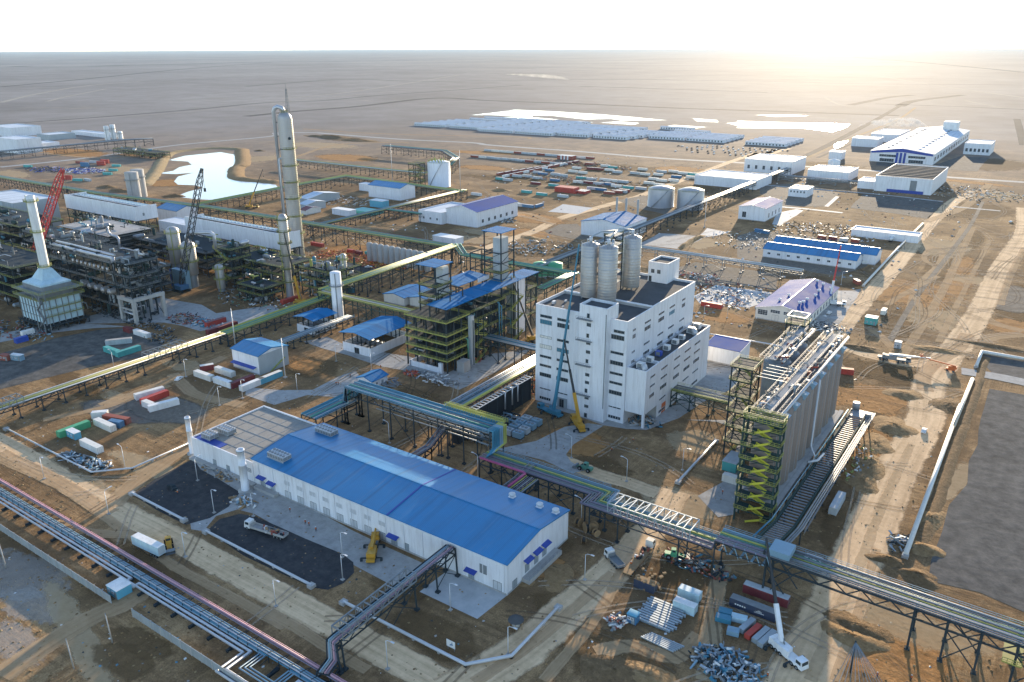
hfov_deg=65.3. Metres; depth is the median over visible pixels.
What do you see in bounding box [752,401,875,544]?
pipe conveyor
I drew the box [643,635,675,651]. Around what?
steel beam
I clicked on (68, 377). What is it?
damp patch
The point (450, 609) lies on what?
street lamp
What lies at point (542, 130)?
camp hut
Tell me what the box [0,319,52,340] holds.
scrap heap
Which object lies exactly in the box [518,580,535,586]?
earth heap
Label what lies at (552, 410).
mobile crane
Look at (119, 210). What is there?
covered gallery
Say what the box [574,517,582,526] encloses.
cable drum
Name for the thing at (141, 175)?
upright vessel
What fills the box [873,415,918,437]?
earth heap
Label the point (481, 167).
dust
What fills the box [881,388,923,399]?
earth heap
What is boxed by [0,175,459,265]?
pipe bridge
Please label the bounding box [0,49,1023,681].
ground
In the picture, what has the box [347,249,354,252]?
shipping container
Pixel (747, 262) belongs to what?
pipe bridge
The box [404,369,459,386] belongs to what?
scrap heap
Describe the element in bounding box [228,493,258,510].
scrap heap
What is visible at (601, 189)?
shipping container
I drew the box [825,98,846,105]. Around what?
steppe track
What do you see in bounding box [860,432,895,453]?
earth heap
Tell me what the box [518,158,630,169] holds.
scrap heap
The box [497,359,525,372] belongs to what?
damp patch
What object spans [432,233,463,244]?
yard house
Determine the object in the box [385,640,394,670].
street lamp
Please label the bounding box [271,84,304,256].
distillation column
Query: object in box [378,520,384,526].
window
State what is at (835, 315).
apron
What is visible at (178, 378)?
car
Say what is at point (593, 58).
steppe track
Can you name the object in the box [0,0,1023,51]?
sky
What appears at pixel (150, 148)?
dirt road
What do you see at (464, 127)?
camp hut
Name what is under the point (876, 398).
dug soil
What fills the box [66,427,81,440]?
site cabin
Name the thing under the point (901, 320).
vehicle track
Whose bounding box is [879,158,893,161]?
window
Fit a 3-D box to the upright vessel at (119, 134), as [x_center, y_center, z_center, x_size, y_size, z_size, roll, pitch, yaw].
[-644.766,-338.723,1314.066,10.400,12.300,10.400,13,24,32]
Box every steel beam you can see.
[638,608,674,625]
[639,617,669,632]
[640,612,676,629]
[640,615,673,631]
[641,608,677,624]
[641,636,673,651]
[642,603,679,618]
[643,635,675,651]
[644,606,681,623]
[645,634,677,650]
[646,601,682,618]
[647,597,683,613]
[647,633,679,649]
[649,600,685,617]
[649,633,681,648]
[650,596,684,612]
[651,632,683,647]
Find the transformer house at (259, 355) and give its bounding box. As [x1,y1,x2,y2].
[230,337,288,374]
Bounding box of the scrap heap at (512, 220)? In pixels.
[498,218,515,222]
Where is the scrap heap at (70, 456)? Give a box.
[57,450,85,464]
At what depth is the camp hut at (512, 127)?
1429.60 m
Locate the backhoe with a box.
[572,461,592,472]
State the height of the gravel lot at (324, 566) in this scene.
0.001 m
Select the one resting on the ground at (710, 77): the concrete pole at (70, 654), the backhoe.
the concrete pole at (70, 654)
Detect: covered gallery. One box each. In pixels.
[64,192,158,233]
[184,213,300,263]
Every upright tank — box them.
[366,242,372,260]
[372,243,377,261]
[377,244,383,262]
[383,245,388,263]
[389,246,394,263]
[394,247,400,261]
[400,248,406,266]
[406,249,412,267]
[412,250,417,269]
[418,251,423,270]
[424,252,430,271]
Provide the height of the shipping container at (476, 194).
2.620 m
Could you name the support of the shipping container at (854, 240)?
on the gravel lot at (751, 254)
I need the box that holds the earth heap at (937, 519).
[916,510,945,529]
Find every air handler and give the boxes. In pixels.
[634,361,647,370]
[643,354,653,362]
[652,348,662,356]
[660,343,670,350]
[669,337,678,344]
[675,333,685,339]
[685,326,697,334]
[691,322,701,329]
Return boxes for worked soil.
[463,174,600,186]
[529,162,684,174]
[637,185,724,192]
[805,162,863,168]
[834,411,881,449]
[836,193,861,202]
[845,360,888,375]
[878,371,911,389]
[882,306,924,342]
[900,282,948,329]
[925,256,954,282]
[935,189,962,192]
[945,256,978,299]
[952,202,1011,220]
[961,231,983,250]
[979,159,1023,171]
[986,318,1023,333]
[997,285,1023,321]
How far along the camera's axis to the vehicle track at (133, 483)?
280.04 m
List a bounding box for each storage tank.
[408,157,450,187]
[647,185,674,207]
[676,187,704,210]
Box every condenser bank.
[201,429,218,440]
[217,424,236,436]
[267,448,291,462]
[315,424,338,436]
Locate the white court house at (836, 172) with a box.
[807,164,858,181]
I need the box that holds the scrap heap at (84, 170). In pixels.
[58,167,105,173]
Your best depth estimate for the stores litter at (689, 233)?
626.99 m
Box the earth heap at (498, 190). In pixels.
[490,189,506,191]
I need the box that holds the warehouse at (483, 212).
[446,195,517,227]
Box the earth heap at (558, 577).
[543,564,573,592]
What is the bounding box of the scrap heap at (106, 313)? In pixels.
[88,306,174,331]
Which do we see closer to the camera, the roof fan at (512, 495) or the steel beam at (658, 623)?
the steel beam at (658, 623)
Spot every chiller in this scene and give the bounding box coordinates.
[507,426,513,436]
[509,422,520,429]
[512,429,524,439]
[515,418,526,423]
[518,425,530,435]
[521,414,532,420]
[525,421,536,431]
[531,417,542,426]
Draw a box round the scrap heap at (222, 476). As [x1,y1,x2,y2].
[199,464,240,482]
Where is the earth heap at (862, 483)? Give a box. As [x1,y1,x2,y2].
[843,472,878,494]
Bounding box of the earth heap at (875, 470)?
[852,454,884,479]
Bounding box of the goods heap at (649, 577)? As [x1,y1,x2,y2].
[636,567,665,590]
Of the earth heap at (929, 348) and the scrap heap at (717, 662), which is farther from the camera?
the earth heap at (929, 348)
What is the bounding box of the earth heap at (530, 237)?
[521,235,541,239]
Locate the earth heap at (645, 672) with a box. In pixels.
[624,660,675,681]
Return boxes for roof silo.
[580,236,600,298]
[597,239,618,300]
[621,229,641,289]
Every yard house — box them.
[331,207,355,215]
[356,207,383,215]
[358,182,368,190]
[370,198,388,207]
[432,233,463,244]
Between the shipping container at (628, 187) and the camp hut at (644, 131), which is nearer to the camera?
the shipping container at (628, 187)
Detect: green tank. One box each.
[533,261,547,277]
[548,261,562,277]
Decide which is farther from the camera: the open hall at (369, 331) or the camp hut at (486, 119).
the camp hut at (486, 119)
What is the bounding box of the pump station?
[828,150,845,159]
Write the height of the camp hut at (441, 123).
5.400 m
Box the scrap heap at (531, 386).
[511,378,534,396]
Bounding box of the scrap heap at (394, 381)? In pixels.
[381,377,402,386]
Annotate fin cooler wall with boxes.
[453,375,532,444]
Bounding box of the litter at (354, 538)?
[4,272,971,681]
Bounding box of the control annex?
[418,202,463,224]
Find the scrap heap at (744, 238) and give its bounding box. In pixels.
[706,231,772,248]
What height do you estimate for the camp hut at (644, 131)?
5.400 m
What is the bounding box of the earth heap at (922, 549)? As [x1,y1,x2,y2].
[901,538,945,557]
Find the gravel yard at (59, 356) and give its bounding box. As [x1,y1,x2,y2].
[0,328,162,388]
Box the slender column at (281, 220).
[275,214,294,297]
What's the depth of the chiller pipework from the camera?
314.58 m
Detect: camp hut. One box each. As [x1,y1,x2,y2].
[414,122,448,126]
[423,122,456,124]
[430,121,464,123]
[439,120,472,122]
[447,119,480,122]
[449,125,485,129]
[454,119,487,121]
[457,124,493,126]
[465,123,501,125]
[470,117,502,120]
[478,128,514,132]
[484,116,516,119]
[486,127,523,129]
[494,126,531,128]
[496,120,531,122]
[505,119,538,122]
[511,119,545,121]
[515,130,555,135]
[518,118,552,121]
[524,129,562,134]
[531,128,569,131]
[533,122,568,124]
[541,121,576,123]
[547,121,583,123]
[554,120,590,123]
[556,132,591,136]
[565,131,600,135]
[569,124,606,127]
[574,130,608,134]
[577,123,614,126]
[583,129,616,132]
[591,128,624,131]
[593,134,629,139]
[599,127,632,130]
[602,133,638,138]
[606,126,640,130]
[610,132,646,137]
[614,126,647,129]
[618,131,654,136]
[626,130,662,133]
[634,129,669,132]
[649,135,686,140]
[654,134,690,136]
[659,133,695,135]
[660,126,694,129]
[664,132,700,134]
[670,131,705,133]
[674,129,710,132]
[686,137,726,142]
[691,136,731,141]
[696,135,735,140]
[701,134,739,138]
[706,133,743,137]
[745,140,788,146]
[750,139,792,145]
[754,138,795,143]
[758,137,799,142]
[762,136,803,141]
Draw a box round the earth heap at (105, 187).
[97,185,118,188]
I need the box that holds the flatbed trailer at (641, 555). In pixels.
[622,537,655,576]
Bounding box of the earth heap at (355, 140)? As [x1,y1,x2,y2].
[332,138,377,141]
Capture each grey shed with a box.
[300,191,339,201]
[300,199,325,208]
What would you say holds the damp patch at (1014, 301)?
on the worked soil at (1017, 316)
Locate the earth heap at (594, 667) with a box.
[580,653,635,681]
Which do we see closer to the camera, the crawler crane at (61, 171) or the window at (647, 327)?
the window at (647, 327)
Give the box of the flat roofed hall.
[189,405,316,486]
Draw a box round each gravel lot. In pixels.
[0,324,123,341]
[85,298,285,330]
[135,460,238,524]
[209,514,353,589]
[354,266,379,279]
[545,224,588,239]
[618,195,672,213]
[642,233,701,248]
[679,262,777,289]
[737,231,871,275]
[760,183,838,206]
[851,194,942,218]
[876,156,960,166]
[948,156,987,170]
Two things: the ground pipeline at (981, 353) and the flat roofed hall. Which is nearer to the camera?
the flat roofed hall
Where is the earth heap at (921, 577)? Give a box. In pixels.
[893,567,941,588]
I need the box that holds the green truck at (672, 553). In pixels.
[665,547,689,560]
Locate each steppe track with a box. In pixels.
[0,81,139,102]
[0,85,516,124]
[1,62,271,86]
[47,89,105,100]
[118,60,409,65]
[248,98,898,116]
[254,79,960,85]
[282,75,456,98]
[493,58,645,60]
[581,86,767,92]
[782,61,1023,97]
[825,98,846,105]
[848,95,912,104]
[854,57,1019,71]
[890,104,1023,109]
[895,95,964,106]
[1014,119,1023,144]
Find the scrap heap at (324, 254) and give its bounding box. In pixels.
[309,248,382,265]
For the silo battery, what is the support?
on the ground at (710, 77)
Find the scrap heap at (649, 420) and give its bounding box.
[627,415,662,428]
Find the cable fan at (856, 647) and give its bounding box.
[833,641,881,681]
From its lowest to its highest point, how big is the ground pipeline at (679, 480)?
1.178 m
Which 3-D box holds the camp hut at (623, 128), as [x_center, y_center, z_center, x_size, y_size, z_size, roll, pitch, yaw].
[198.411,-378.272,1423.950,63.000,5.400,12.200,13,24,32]
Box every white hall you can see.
[158,217,195,234]
[744,153,806,174]
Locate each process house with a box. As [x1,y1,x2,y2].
[851,135,883,147]
[871,128,909,141]
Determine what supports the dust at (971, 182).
on the ground at (710, 77)
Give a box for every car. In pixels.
[167,483,177,490]
[174,376,183,380]
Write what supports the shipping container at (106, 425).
on the ground at (710, 77)
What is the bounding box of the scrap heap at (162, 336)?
[144,331,179,343]
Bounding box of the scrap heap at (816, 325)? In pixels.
[805,321,847,333]
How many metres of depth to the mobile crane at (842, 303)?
456.98 m
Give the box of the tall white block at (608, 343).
[535,255,709,427]
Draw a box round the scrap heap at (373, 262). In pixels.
[352,256,406,269]
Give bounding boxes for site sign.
[446,639,454,651]
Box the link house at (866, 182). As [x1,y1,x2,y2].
[857,177,875,188]
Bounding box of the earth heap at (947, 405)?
[928,397,965,414]
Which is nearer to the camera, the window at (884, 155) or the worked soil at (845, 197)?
the worked soil at (845, 197)
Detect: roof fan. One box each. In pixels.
[508,492,515,498]
[535,501,543,508]
[551,507,559,514]
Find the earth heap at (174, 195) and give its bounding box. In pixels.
[162,194,184,196]
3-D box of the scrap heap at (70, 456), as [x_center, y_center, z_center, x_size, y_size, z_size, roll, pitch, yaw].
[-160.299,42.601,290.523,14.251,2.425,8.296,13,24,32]
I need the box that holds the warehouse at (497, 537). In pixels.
[250,422,569,595]
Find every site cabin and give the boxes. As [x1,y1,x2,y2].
[0,353,10,360]
[9,353,24,360]
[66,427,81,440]
[106,577,132,599]
[626,608,640,625]
[721,450,742,472]
[864,314,878,325]
[894,340,901,348]
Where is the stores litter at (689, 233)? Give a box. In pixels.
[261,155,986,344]
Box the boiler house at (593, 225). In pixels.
[581,197,646,239]
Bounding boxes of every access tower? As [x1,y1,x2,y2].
[591,228,632,288]
[723,354,762,454]
[783,310,811,342]
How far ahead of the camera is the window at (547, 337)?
324.94 m
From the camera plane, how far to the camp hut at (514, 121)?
1546.49 m
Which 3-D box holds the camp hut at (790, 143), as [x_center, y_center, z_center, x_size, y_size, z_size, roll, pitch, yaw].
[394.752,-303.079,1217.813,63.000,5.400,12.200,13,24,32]
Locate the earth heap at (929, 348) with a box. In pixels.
[902,343,967,355]
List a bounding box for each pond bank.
[145,147,238,185]
[227,148,282,183]
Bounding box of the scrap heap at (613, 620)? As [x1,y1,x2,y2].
[603,611,627,631]
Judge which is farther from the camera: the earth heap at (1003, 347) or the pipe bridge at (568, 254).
the pipe bridge at (568, 254)
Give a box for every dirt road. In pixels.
[0,432,448,681]
[1,132,315,166]
[31,89,443,122]
[308,129,531,138]
[317,132,1023,182]
[434,487,689,681]
[459,149,785,257]
[568,457,660,497]
[762,207,1023,681]
[764,148,791,153]
[819,190,977,340]
[845,346,972,366]
[961,367,1023,385]
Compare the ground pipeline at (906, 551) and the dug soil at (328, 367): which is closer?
the ground pipeline at (906, 551)
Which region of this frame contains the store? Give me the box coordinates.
[707,334,750,364]
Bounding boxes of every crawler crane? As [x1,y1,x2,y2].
[30,168,68,252]
[172,168,205,292]
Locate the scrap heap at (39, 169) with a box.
[26,166,67,171]
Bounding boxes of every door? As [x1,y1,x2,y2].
[97,446,103,453]
[285,490,290,498]
[297,495,303,504]
[310,501,316,510]
[323,507,329,515]
[337,513,343,522]
[350,518,357,527]
[364,525,371,534]
[379,531,385,540]
[493,580,501,591]
[512,578,516,588]
[559,398,563,407]
[771,315,777,321]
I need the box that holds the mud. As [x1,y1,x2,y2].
[151,179,181,186]
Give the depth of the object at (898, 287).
484.91 m
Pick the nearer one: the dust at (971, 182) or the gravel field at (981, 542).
the gravel field at (981, 542)
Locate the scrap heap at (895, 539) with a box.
[886,530,912,551]
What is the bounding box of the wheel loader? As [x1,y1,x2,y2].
[164,535,175,554]
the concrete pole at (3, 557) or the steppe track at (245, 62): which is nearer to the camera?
the concrete pole at (3, 557)
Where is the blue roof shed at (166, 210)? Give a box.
[157,202,197,219]
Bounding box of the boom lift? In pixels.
[920,353,956,372]
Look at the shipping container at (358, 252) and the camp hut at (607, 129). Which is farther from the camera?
the camp hut at (607, 129)
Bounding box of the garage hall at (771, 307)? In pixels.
[755,278,839,326]
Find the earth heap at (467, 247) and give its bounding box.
[457,245,482,249]
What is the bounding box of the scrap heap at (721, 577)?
[662,547,736,581]
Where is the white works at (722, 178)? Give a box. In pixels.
[694,169,771,189]
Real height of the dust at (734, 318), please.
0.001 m
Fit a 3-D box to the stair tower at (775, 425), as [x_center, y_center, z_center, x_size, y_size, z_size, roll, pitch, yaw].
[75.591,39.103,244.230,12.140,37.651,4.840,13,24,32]
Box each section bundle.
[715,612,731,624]
[718,606,732,614]
[726,625,739,637]
[731,612,747,623]
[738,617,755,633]
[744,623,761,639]
[751,625,770,644]
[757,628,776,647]
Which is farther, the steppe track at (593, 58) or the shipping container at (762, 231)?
the steppe track at (593, 58)
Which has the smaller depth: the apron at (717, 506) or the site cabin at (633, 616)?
the site cabin at (633, 616)
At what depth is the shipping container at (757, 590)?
214.91 m
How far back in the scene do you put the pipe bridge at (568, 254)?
668.52 m
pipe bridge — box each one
[0,138,154,159]
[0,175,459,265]
[0,332,228,418]
[198,174,466,214]
[219,244,461,346]
[276,315,354,348]
[296,159,427,178]
[301,379,507,473]
[306,189,467,235]
[315,544,460,681]
[318,289,418,329]
[381,145,459,173]
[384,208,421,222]
[411,425,449,460]
[430,354,535,445]
[452,243,578,304]
[478,447,773,583]
[482,334,535,371]
[502,463,537,491]
[510,475,538,497]
[524,167,790,281]
[615,241,803,278]
[669,382,754,420]
[718,537,1023,681]
[777,174,857,186]
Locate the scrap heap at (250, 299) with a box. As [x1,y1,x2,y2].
[217,288,292,309]
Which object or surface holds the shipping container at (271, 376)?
on the ground at (710, 77)
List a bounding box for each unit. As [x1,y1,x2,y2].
[0,205,65,248]
[0,240,59,308]
[22,223,109,272]
[46,235,167,324]
[112,143,170,159]
[131,228,244,277]
[143,251,174,293]
[212,239,252,287]
[232,245,312,292]
[236,268,283,303]
[299,255,362,299]
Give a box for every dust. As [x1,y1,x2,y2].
[0,170,29,177]
[40,453,65,467]
[43,148,107,157]
[45,582,110,681]
[77,473,110,491]
[96,167,149,173]
[103,389,121,398]
[110,451,173,477]
[164,359,200,370]
[250,155,280,161]
[295,142,354,148]
[315,154,375,161]
[432,234,490,243]
[450,150,514,154]
[456,229,511,236]
[460,165,509,170]
[506,228,551,237]
[513,213,566,223]
[643,487,713,518]
[645,541,663,561]
[655,166,704,171]
[693,309,752,323]
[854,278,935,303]
[907,310,960,329]
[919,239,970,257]
[929,464,967,499]
[946,179,1012,186]
[953,275,982,283]
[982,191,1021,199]
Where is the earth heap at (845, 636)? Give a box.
[820,620,891,651]
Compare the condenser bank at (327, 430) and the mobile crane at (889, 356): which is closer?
the condenser bank at (327, 430)
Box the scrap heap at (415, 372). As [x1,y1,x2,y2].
[403,369,419,376]
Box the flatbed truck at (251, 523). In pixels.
[244,517,288,539]
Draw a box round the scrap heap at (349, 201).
[328,195,369,206]
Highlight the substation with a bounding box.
[788,185,813,197]
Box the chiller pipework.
[465,410,526,446]
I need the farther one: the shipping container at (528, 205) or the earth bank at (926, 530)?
the shipping container at (528, 205)
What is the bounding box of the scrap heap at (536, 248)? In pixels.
[508,239,572,255]
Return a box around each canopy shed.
[382,284,429,305]
[409,288,454,306]
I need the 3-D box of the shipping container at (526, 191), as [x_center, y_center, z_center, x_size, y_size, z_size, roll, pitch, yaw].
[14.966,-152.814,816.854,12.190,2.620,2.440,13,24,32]
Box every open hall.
[294,308,337,334]
[339,316,411,356]
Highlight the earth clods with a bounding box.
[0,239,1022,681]
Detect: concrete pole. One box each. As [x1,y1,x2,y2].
[0,546,6,567]
[65,638,74,668]
[105,613,112,642]
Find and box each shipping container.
[13,335,28,343]
[20,328,34,335]
[56,419,90,437]
[62,175,72,179]
[79,437,103,453]
[80,162,89,166]
[91,409,108,418]
[93,417,116,432]
[96,161,105,165]
[102,172,112,174]
[102,413,130,424]
[103,345,119,355]
[105,337,131,345]
[107,418,124,428]
[115,345,141,357]
[123,326,133,332]
[133,328,150,337]
[133,386,164,400]
[139,389,169,404]
[141,399,154,407]
[147,397,179,411]
[193,369,214,381]
[199,363,213,370]
[204,316,226,327]
[205,327,218,334]
[212,376,231,388]
[214,365,235,377]
[216,321,237,330]
[230,374,254,388]
[239,377,264,391]
[258,370,282,384]
[280,295,297,304]
[310,241,323,246]
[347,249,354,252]
[355,250,362,254]
[471,192,481,195]
[521,190,531,193]
[523,204,533,207]
[530,181,540,184]
[535,203,543,207]
[536,192,546,195]
[557,194,568,197]
[595,187,606,190]
[603,191,614,194]
[611,184,621,187]
[611,190,622,193]
[623,185,633,188]
[633,575,657,593]
[635,186,646,189]
[671,175,681,177]
[672,596,697,616]
[677,583,702,603]
[701,300,722,308]
[722,472,739,485]
[729,593,775,622]
[742,580,790,607]
[754,228,769,233]
[817,234,826,238]
[828,236,836,239]
[828,490,845,515]
[839,237,848,241]
[841,367,853,374]
[850,238,859,242]
[853,278,860,284]
[880,307,887,314]
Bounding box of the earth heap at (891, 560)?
[864,552,910,567]
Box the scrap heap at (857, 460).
[827,443,873,480]
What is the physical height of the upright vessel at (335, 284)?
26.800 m
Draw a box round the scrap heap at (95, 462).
[77,454,113,470]
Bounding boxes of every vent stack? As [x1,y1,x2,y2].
[184,416,193,455]
[236,447,252,493]
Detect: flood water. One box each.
[476,110,532,114]
[500,110,659,120]
[510,116,532,118]
[532,117,558,119]
[602,121,637,124]
[670,125,702,127]
[693,118,717,121]
[737,121,849,131]
[760,114,804,116]
[834,141,847,148]
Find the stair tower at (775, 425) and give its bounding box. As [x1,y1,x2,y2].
[733,405,788,524]
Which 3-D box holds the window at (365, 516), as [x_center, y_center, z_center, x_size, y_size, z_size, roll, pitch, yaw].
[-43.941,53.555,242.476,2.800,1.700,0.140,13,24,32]
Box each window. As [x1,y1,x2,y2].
[322,496,328,502]
[336,502,342,508]
[364,514,370,520]
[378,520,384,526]
[479,563,486,574]
[539,395,550,401]
[540,314,551,318]
[540,319,551,325]
[540,335,551,339]
[540,344,551,349]
[540,372,550,377]
[556,376,567,382]
[557,322,568,328]
[557,348,568,353]
[608,414,620,420]
[609,380,621,385]
[609,389,621,395]
[610,350,623,355]
[610,360,622,366]
[610,371,622,376]
[611,334,623,340]
[614,329,624,333]
[644,324,650,331]
[757,309,767,314]
[770,309,779,313]
[879,154,895,156]
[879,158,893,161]
[908,156,925,158]
[908,160,922,163]
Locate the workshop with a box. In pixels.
[869,120,969,164]
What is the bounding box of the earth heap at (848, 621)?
[822,609,894,642]
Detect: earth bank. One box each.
[678,235,705,248]
[916,424,969,542]
[957,356,990,424]
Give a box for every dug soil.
[282,357,338,376]
[289,359,320,370]
[322,244,366,258]
[515,247,557,256]
[538,558,576,577]
[540,426,611,457]
[668,430,715,452]
[689,238,717,248]
[820,509,851,550]
[830,427,894,486]
[836,383,907,415]
[846,635,962,681]
[862,601,992,655]
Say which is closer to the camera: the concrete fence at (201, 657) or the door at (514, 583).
the concrete fence at (201, 657)
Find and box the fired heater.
[11,195,89,334]
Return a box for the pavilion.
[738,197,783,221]
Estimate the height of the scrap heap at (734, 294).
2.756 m
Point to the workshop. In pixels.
(927, 145)
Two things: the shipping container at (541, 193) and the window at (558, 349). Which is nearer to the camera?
the window at (558, 349)
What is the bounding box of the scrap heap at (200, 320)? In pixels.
[189,317,222,327]
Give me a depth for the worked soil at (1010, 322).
425.47 m
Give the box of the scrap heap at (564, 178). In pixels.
[500,171,655,186]
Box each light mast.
[230,308,235,343]
[280,335,286,377]
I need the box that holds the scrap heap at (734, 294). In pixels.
[694,282,773,309]
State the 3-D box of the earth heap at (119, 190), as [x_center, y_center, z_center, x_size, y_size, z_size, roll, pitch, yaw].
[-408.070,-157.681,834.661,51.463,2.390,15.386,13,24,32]
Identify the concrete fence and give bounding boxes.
[0,524,111,603]
[131,608,243,681]
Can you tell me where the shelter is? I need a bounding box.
[508,614,523,631]
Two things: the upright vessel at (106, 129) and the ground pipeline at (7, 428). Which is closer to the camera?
the ground pipeline at (7, 428)
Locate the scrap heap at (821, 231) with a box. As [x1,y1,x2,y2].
[769,220,875,242]
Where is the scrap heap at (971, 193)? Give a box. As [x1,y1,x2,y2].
[931,186,1023,201]
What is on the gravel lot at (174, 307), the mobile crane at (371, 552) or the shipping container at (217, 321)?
the shipping container at (217, 321)
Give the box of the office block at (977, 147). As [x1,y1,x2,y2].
[963,139,995,155]
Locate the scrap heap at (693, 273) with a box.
[679,269,719,279]
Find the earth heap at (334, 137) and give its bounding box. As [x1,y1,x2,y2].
[320,135,349,139]
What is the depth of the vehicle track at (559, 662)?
204.04 m
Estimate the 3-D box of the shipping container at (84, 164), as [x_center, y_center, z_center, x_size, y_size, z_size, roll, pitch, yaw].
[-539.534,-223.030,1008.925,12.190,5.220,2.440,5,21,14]
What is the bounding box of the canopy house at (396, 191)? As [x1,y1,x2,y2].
[368,180,415,200]
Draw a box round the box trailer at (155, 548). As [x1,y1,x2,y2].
[131,532,165,557]
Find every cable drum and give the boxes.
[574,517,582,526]
[583,521,590,532]
[590,521,598,530]
[592,528,600,536]
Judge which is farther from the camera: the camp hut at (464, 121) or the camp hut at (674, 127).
the camp hut at (464, 121)
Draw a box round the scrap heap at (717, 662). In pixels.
[688,641,767,681]
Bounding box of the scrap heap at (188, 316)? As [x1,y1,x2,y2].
[165,311,208,324]
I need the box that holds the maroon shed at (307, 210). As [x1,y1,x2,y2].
[301,206,321,214]
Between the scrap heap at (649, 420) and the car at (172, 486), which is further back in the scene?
the scrap heap at (649, 420)
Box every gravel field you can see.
[929,389,1023,611]
[983,354,1023,378]
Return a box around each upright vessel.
[103,126,110,139]
[109,124,116,139]
[116,131,122,138]
[124,171,141,200]
[130,168,147,196]
[163,226,181,268]
[169,231,216,288]
[212,264,226,291]
[321,261,332,285]
[328,271,343,318]
[338,253,348,293]
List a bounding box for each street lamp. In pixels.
[181,532,187,557]
[273,580,279,607]
[340,554,347,580]
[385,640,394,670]
[448,583,457,611]
[583,554,594,580]
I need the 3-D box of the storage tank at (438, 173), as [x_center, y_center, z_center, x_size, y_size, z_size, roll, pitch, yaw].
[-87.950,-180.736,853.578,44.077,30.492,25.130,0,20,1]
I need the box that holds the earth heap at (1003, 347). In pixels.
[944,338,1023,352]
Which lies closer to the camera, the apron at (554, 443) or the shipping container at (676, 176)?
the apron at (554, 443)
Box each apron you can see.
[190,463,427,584]
[246,371,358,404]
[304,337,528,389]
[499,423,603,472]
[537,361,741,429]
[698,420,742,516]
[810,289,860,332]
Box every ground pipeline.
[3,426,187,473]
[128,490,187,523]
[202,528,315,589]
[339,598,562,667]
[675,439,718,484]
[710,333,810,350]
[862,223,923,286]
[901,406,959,559]
[953,377,974,428]
[973,350,1023,367]
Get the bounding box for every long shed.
[762,241,862,268]
[772,235,882,264]
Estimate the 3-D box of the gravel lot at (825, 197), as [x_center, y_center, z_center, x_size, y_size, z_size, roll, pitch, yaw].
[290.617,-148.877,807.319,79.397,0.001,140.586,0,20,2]
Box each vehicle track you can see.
[0,450,118,517]
[0,460,284,629]
[0,582,160,679]
[39,152,134,157]
[43,384,171,420]
[44,519,133,537]
[98,356,227,405]
[102,419,228,506]
[167,373,246,407]
[258,606,371,673]
[296,142,408,157]
[432,232,506,239]
[518,212,549,220]
[518,215,554,223]
[539,566,625,681]
[593,631,707,662]
[696,564,730,681]
[767,185,942,201]
[782,206,842,212]
[805,443,913,681]
[825,196,838,206]
[830,547,880,681]
[863,326,893,347]
[884,276,939,304]
[888,201,983,340]
[897,227,974,358]
[906,246,944,316]
[912,296,948,333]
[915,333,973,391]
[922,184,992,221]
[935,240,991,342]
[953,206,1000,210]
[997,247,1023,304]
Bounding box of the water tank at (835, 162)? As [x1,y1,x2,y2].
[828,159,839,165]
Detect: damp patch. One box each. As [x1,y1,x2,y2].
[51,372,101,400]
[58,532,115,552]
[82,400,157,423]
[94,643,153,678]
[108,627,170,658]
[121,538,182,582]
[125,396,206,423]
[371,576,424,600]
[394,611,473,661]
[398,388,438,403]
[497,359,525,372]
[535,592,585,626]
[558,538,571,552]
[561,630,674,672]
[577,455,631,476]
[649,557,752,605]
[844,360,914,385]
[859,313,876,321]
[996,285,1023,312]
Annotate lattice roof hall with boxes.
[874,163,948,194]
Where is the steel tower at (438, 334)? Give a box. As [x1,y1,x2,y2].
[404,226,538,373]
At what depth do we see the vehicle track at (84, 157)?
1103.17 m
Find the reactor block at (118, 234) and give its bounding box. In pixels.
[58,214,150,249]
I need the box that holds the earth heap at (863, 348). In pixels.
[840,342,883,353]
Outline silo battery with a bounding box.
[736,325,849,519]
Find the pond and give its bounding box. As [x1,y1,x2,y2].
[161,152,277,199]
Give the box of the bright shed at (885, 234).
[851,225,921,242]
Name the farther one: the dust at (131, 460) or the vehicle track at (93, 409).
the vehicle track at (93, 409)
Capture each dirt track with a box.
[803,106,900,156]
[806,108,915,157]
[816,120,900,157]
[935,224,967,275]
[965,332,1023,357]
[988,318,1023,331]
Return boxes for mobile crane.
[245,169,263,208]
[283,232,305,303]
[360,528,384,562]
[510,276,535,343]
[537,244,579,419]
[563,339,589,432]
[763,538,808,670]
[830,246,845,306]
[877,353,930,363]
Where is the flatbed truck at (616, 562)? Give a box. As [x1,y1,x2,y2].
[604,547,625,568]
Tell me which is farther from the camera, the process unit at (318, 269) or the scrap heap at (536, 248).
the scrap heap at (536, 248)
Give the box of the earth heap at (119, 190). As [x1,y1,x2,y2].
[108,188,126,192]
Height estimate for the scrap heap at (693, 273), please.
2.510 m
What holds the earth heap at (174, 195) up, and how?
on the ground at (710, 77)
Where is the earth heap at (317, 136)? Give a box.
[303,135,320,137]
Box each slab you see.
[420,570,505,618]
[548,204,590,213]
[694,285,770,307]
[701,228,727,237]
[772,209,802,225]
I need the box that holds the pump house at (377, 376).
[356,369,388,385]

